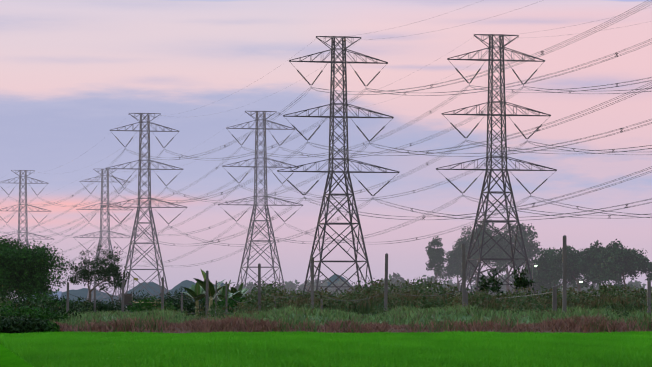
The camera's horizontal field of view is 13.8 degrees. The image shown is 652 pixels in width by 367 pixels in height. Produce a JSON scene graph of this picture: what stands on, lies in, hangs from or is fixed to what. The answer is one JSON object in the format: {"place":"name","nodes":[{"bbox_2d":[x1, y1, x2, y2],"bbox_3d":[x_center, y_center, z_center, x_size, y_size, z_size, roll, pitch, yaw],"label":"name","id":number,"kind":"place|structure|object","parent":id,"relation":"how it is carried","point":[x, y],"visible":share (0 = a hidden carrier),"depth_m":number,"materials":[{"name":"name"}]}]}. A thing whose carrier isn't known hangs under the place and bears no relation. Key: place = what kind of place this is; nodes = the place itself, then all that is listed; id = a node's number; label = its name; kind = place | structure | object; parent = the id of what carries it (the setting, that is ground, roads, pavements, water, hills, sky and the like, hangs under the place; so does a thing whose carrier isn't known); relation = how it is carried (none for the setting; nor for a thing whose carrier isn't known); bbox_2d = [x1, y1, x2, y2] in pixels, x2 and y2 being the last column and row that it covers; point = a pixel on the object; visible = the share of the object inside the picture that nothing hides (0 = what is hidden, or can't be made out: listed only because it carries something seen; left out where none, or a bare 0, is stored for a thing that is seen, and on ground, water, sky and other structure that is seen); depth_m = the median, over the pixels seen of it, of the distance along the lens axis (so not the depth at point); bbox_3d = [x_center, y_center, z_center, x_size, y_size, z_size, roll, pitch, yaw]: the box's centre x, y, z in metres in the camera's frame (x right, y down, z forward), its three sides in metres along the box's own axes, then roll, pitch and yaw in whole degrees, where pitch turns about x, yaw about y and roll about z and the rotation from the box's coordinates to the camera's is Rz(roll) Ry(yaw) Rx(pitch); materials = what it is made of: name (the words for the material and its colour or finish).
{"place":"outdoors","nodes":[
{"label":"outdoors","id":0,"kind":"place"},
{"bbox_2d":[229,283,255,299],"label":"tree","id":1,"kind":"object","parent":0,"point":[250,289],"visible":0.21,"depth_m":904.59,"materials":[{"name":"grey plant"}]},
{"bbox_2d":[17,274,548,303],"bbox_3d":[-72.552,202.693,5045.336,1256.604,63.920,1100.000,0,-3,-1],"label":"distant hills","id":2,"kind":"structure","parent":0,"point":[82,292],"depth_m":4815.17,"materials":[{"name":"grey"}]},
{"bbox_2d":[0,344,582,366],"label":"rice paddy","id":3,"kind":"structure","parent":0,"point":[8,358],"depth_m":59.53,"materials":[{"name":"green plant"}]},
{"bbox_2d":[0,330,651,366],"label":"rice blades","id":4,"kind":"object","parent":3,"relation":"on","point":[633,348],"visible":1,"depth_m":69.33,"materials":[{"name":"green plant"}]},
{"bbox_2d":[0,0,651,298],"label":"sky","id":5,"kind":"structure","parent":0,"point":[73,72],"materials":[{"name":"pink"}]},
{"label":"field","id":6,"kind":"structure","parent":0,"visible":0},
{"bbox_2d":[0,285,37,305],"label":"bush","id":7,"kind":"object","parent":6,"relation":"on","point":[14,300],"visible":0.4,"depth_m":159.14,"materials":[{"name":"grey plant"}]},
{"bbox_2d":[0,301,70,322],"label":"bush","id":8,"kind":"object","parent":6,"relation":"on","point":[7,310],"visible":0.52,"depth_m":117.15,"materials":[{"name":"green plant"}]},
{"bbox_2d":[0,235,74,300],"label":"tree","id":9,"kind":"object","parent":6,"relation":"on","point":[21,269],"visible":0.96,"depth_m":259.09,"materials":[{"name":"green plant"}]},
{"bbox_2d":[7,293,73,313],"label":"bush","id":10,"kind":"object","parent":6,"relation":"on","point":[41,298],"visible":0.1,"depth_m":167.33,"materials":[{"name":"green plant"}]},
{"bbox_2d":[0,297,81,320],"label":"bush","id":11,"kind":"object","parent":6,"relation":"on","point":[53,308],"visible":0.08,"depth_m":119.43,"materials":[{"name":"green plant"}]},
{"bbox_2d":[25,291,62,299],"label":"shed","id":12,"kind":"structure","parent":6,"relation":"on","point":[59,293],"depth_m":298.74,"materials":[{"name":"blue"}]},
{"bbox_2d":[22,291,74,306],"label":"bush","id":13,"kind":"object","parent":6,"relation":"on","point":[52,298],"visible":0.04,"depth_m":179.15,"materials":[{"name":"green plant"}]},
{"bbox_2d":[34,297,93,313],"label":"bush","id":14,"kind":"object","parent":6,"relation":"on","point":[73,307],"visible":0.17,"depth_m":171.03,"materials":[{"name":"green plant"}]},
{"bbox_2d":[59,296,96,308],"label":"bush","id":15,"kind":"object","parent":6,"relation":"on","point":[80,302],"depth_m":199.83,"materials":[{"name":"green plant"}]},
{"bbox_2d":[56,245,126,300],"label":"sparse tree","id":16,"kind":"object","parent":6,"relation":"on","point":[88,273],"visible":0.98,"depth_m":249.09,"materials":[{"name":"green plant"}]},
{"bbox_2d":[85,299,129,312],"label":"bush","id":17,"kind":"object","parent":6,"relation":"on","point":[104,307],"visible":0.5,"depth_m":173.94,"materials":[{"name":"green plant"}]},
{"bbox_2d":[92,262,130,301],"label":"sparse tree","id":18,"kind":"object","parent":6,"relation":"on","point":[114,276],"visible":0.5,"depth_m":255.06,"materials":[{"name":"green plant"}]},
{"bbox_2d":[124,278,137,311],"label":"sign and flag","id":19,"kind":"object","parent":6,"relation":"on","point":[127,299],"visible":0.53,"depth_m":171.29,"materials":[{"name":"black fabric"}]},
{"bbox_2d":[112,289,164,309],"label":"bush","id":20,"kind":"object","parent":6,"relation":"on","point":[137,296],"visible":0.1,"depth_m":184.45,"materials":[{"name":"green plant"}]},
{"bbox_2d":[127,296,176,312],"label":"bush","id":21,"kind":"object","parent":6,"relation":"on","point":[140,305],"visible":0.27,"depth_m":169.33,"materials":[{"name":"green plant"}]},
{"bbox_2d":[149,291,208,317],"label":"bush","id":22,"kind":"object","parent":6,"relation":"on","point":[185,305],"visible":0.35,"depth_m":179.35,"materials":[{"name":"green plant"}]},
{"bbox_2d":[164,286,214,317],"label":"bush","id":23,"kind":"object","parent":6,"relation":"on","point":[176,290],"visible":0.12,"depth_m":189.11,"materials":[{"name":"green plant"}]},
{"bbox_2d":[175,282,205,317],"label":"banana","id":24,"kind":"object","parent":6,"relation":"on","point":[195,290],"visible":0.77,"depth_m":175.25,"materials":[{"name":"green plant"}]},
{"bbox_2d":[198,288,222,316],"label":"bush","id":25,"kind":"object","parent":6,"relation":"on","point":[208,300],"visible":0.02,"depth_m":199.02,"materials":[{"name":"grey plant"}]},
{"bbox_2d":[193,268,234,317],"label":"banana","id":26,"kind":"object","parent":6,"relation":"on","point":[211,290],"visible":0.79,"depth_m":171.37,"materials":[{"name":"green plant"}]},
{"bbox_2d":[214,280,241,300],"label":"banana","id":27,"kind":"object","parent":6,"relation":"on","point":[221,293],"visible":0.48,"depth_m":177.58,"materials":[{"name":"green plant"}]},
{"bbox_2d":[209,294,252,316],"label":"bush","id":28,"kind":"object","parent":6,"relation":"on","point":[229,303],"visible":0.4,"depth_m":169.38,"materials":[{"name":"green plant"}]},
{"bbox_2d":[219,282,249,299],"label":"banana","id":29,"kind":"object","parent":6,"relation":"on","point":[233,290],"visible":0.42,"depth_m":180.38,"materials":[{"name":"green plant"}]},
{"bbox_2d":[0,277,651,320],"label":"hedge","id":30,"kind":"object","parent":6,"relation":"on","point":[603,288],"visible":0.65,"depth_m":152.60,"materials":[{"name":"green plant"}]},
{"bbox_2d":[32,303,651,325],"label":"green weeds","id":31,"kind":"object","parent":6,"relation":"on","point":[401,315],"visible":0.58,"depth_m":119.45,"materials":[{"name":"green plant"}]},
{"bbox_2d":[66,235,650,317],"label":"fence posts","id":32,"kind":"object","parent":6,"relation":"on","point":[554,299],"visible":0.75,"depth_m":135.75,"materials":[{"name":"grey concrete"}]},
{"bbox_2d":[70,290,562,315],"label":"fence wires","id":33,"kind":"object","parent":32,"relation":"attached to","point":[307,293],"visible":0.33,"depth_m":143.30,"materials":[{"name":"grey metal"}]},
{"bbox_2d":[240,288,651,316],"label":"bushes","id":34,"kind":"object","parent":6,"relation":"on","point":[365,307],"visible":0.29,"depth_m":152.39,"materials":[{"name":"green plant"}]},
{"bbox_2d":[475,268,502,294],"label":"young tree","id":35,"kind":"object","parent":6,"relation":"on","point":[494,287],"visible":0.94,"depth_m":175.68,"materials":[{"name":"green plant"}]},
{"bbox_2d":[511,266,535,295],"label":"young tree","id":36,"kind":"object","parent":6,"relation":"on","point":[521,281],"visible":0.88,"depth_m":177.72,"materials":[{"name":"green plant"}]},
{"label":"ground","id":37,"kind":"structure","parent":0,"visible":0},
{"bbox_2d":[0,315,37,333],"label":"bush","id":38,"kind":"object","parent":37,"relation":"on","point":[11,324],"visible":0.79,"depth_m":111.45,"materials":[{"name":"green plant"}]},
{"bbox_2d":[0,170,52,301],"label":"pylon","id":39,"kind":"object","parent":37,"relation":"on","point":[25,183],"visible":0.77,"depth_m":984.92,"materials":[{"name":"metal"}]},
{"bbox_2d":[2,313,54,333],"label":"bush","id":40,"kind":"object","parent":37,"relation":"on","point":[42,325],"visible":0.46,"depth_m":111.88,"materials":[{"name":"green plant"}]},
{"bbox_2d":[24,320,59,332],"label":"bush","id":41,"kind":"object","parent":37,"relation":"on","point":[56,327],"visible":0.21,"depth_m":112.33,"materials":[{"name":"green plant"}]},
{"bbox_2d":[74,169,132,303],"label":"pylon","id":42,"kind":"object","parent":37,"relation":"on","point":[107,175],"visible":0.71,"depth_m":984.82,"materials":[{"name":"metal"}]},
{"bbox_2d":[101,113,186,304],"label":"pylon","id":43,"kind":"object","parent":37,"relation":"on","point":[137,217],"visible":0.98,"depth_m":721.47,"materials":[{"name":"metal"}]},
{"bbox_2d":[0,0,651,268],"bbox_3d":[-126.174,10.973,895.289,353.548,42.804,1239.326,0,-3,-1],"label":"power lines","id":44,"kind":"object","parent":43,"relation":"attached to","point":[428,152],"visible":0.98,"depth_m":441.78,"materials":[{"name":"grey metal"}]},
{"bbox_2d":[218,111,302,295],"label":"pylon","id":45,"kind":"object","parent":37,"relation":"on","point":[267,213],"visible":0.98,"depth_m":721.70,"materials":[{"name":"metal"}]},
{"bbox_2d":[278,280,318,293],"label":"bush","id":46,"kind":"object","parent":37,"relation":"on","point":[289,284],"visible":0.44,"depth_m":905.26,"materials":[{"name":"grey plant"}]},
{"bbox_2d":[306,275,331,293],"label":"tree","id":47,"kind":"object","parent":37,"relation":"on","point":[325,283],"visible":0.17,"depth_m":972.08,"materials":[{"name":"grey plant"}]},
{"bbox_2d":[277,36,399,297],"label":"pylon","id":48,"kind":"object","parent":37,"relation":"on","point":[345,172],"visible":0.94,"depth_m":500.57,"materials":[{"name":"metal"}]},
{"bbox_2d":[330,278,357,296],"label":"bush","id":49,"kind":"object","parent":37,"relation":"on","point":[340,282],"visible":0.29,"depth_m":917.33,"materials":[{"name":"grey plant"}]},
{"bbox_2d":[60,327,644,333],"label":"grass","id":50,"kind":"structure","parent":37,"relation":"on","point":[185,332],"depth_m":113.71,"materials":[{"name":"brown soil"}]},
{"bbox_2d":[50,311,651,333],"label":"dry grass strip","id":51,"kind":"object","parent":50,"relation":"on","point":[592,324],"visible":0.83,"depth_m":113.95,"materials":[{"name":"brown plant"}]},
{"bbox_2d":[369,272,408,292],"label":"bush","id":52,"kind":"object","parent":37,"relation":"on","point":[394,275],"visible":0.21,"depth_m":818.68,"materials":[{"name":"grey plant"}]},
{"bbox_2d":[378,276,409,290],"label":"bush","id":53,"kind":"object","parent":37,"relation":"on","point":[394,280],"visible":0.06,"depth_m":886.53,"materials":[{"name":"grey plant"}]},
{"bbox_2d":[422,275,439,291],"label":"tree","id":54,"kind":"object","parent":37,"relation":"on","point":[433,278],"visible":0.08,"depth_m":952.54,"materials":[{"name":"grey plant"}]},
{"bbox_2d":[425,236,447,293],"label":"tall thin tree","id":55,"kind":"object","parent":37,"relation":"on","point":[435,257],"visible":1,"depth_m":569.46,"materials":[{"name":"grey plant"}]},
{"bbox_2d":[442,279,460,292],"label":"tree","id":56,"kind":"object","parent":37,"relation":"on","point":[451,282],"visible":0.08,"depth_m":958.22,"materials":[{"name":"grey plant"}]},
{"bbox_2d":[434,246,479,293],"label":"tree","id":57,"kind":"object","parent":37,"relation":"on","point":[450,271],"visible":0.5,"depth_m":608.50,"materials":[{"name":"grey plant"}]},
{"bbox_2d":[449,219,508,291],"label":"tree","id":58,"kind":"object","parent":37,"relation":"on","point":[495,251],"visible":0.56,"depth_m":583.83,"materials":[{"name":"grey plant"}]},
{"bbox_2d":[467,271,505,295],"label":"bush","id":59,"kind":"object","parent":37,"relation":"on","point":[473,286],"visible":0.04,"depth_m":834.68,"materials":[{"name":"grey plant"}]},
{"bbox_2d":[436,34,556,296],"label":"pylon","id":60,"kind":"object","parent":37,"relation":"on","point":[488,114],"visible":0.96,"depth_m":500.98,"materials":[{"name":"metal"}]},
{"bbox_2d":[4,8,651,278],"bbox_3d":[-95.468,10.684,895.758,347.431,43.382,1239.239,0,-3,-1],"label":"power lines","id":61,"kind":"object","parent":60,"relation":"attached to","point":[569,91],"visible":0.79,"depth_m":562.74,"materials":[{"name":"grey metal"}]},
{"bbox_2d":[478,223,543,293],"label":"tree","id":62,"kind":"object","parent":37,"relation":"on","point":[530,246],"visible":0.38,"depth_m":598.05,"materials":[{"name":"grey plant"}]},
{"bbox_2d":[497,271,525,294],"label":"bush","id":63,"kind":"object","parent":37,"relation":"on","point":[505,277],"visible":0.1,"depth_m":844.15,"materials":[{"name":"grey plant"}]},
{"bbox_2d":[520,265,560,297],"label":"bush","id":64,"kind":"object","parent":37,"relation":"on","point":[545,284],"visible":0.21,"depth_m":498.65,"materials":[{"name":"grey plant"}]},
{"bbox_2d":[533,245,585,289],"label":"tree","id":65,"kind":"object","parent":37,"relation":"on","point":[539,275],"visible":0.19,"depth_m":468.92,"materials":[{"name":"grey plant"}]},
{"bbox_2d":[532,240,605,291],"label":"tree","id":66,"kind":"object","parent":37,"relation":"on","point":[579,262],"visible":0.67,"depth_m":454.06,"materials":[{"name":"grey plant"}]},
{"bbox_2d":[567,281,597,296],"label":"bush","id":67,"kind":"object","parent":37,"relation":"on","point":[585,288],"visible":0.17,"depth_m":830.77,"materials":[{"name":"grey plant"}]},
{"bbox_2d":[578,259,632,290],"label":"bush","id":68,"kind":"object","parent":37,"relation":"on","point":[617,281],"visible":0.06,"depth_m":479.24,"materials":[{"name":"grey plant"}]},
{"bbox_2d":[588,239,651,289],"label":"tree","id":69,"kind":"object","parent":37,"relation":"on","point":[613,261],"visible":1,"depth_m":438.47,"materials":[{"name":"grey plant"}]},
{"bbox_2d":[623,280,646,293],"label":"tree","id":70,"kind":"object","parent":37,"relation":"on","point":[636,283],"visible":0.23,"depth_m":823.99,"materials":[{"name":"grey plant"}]}
]}

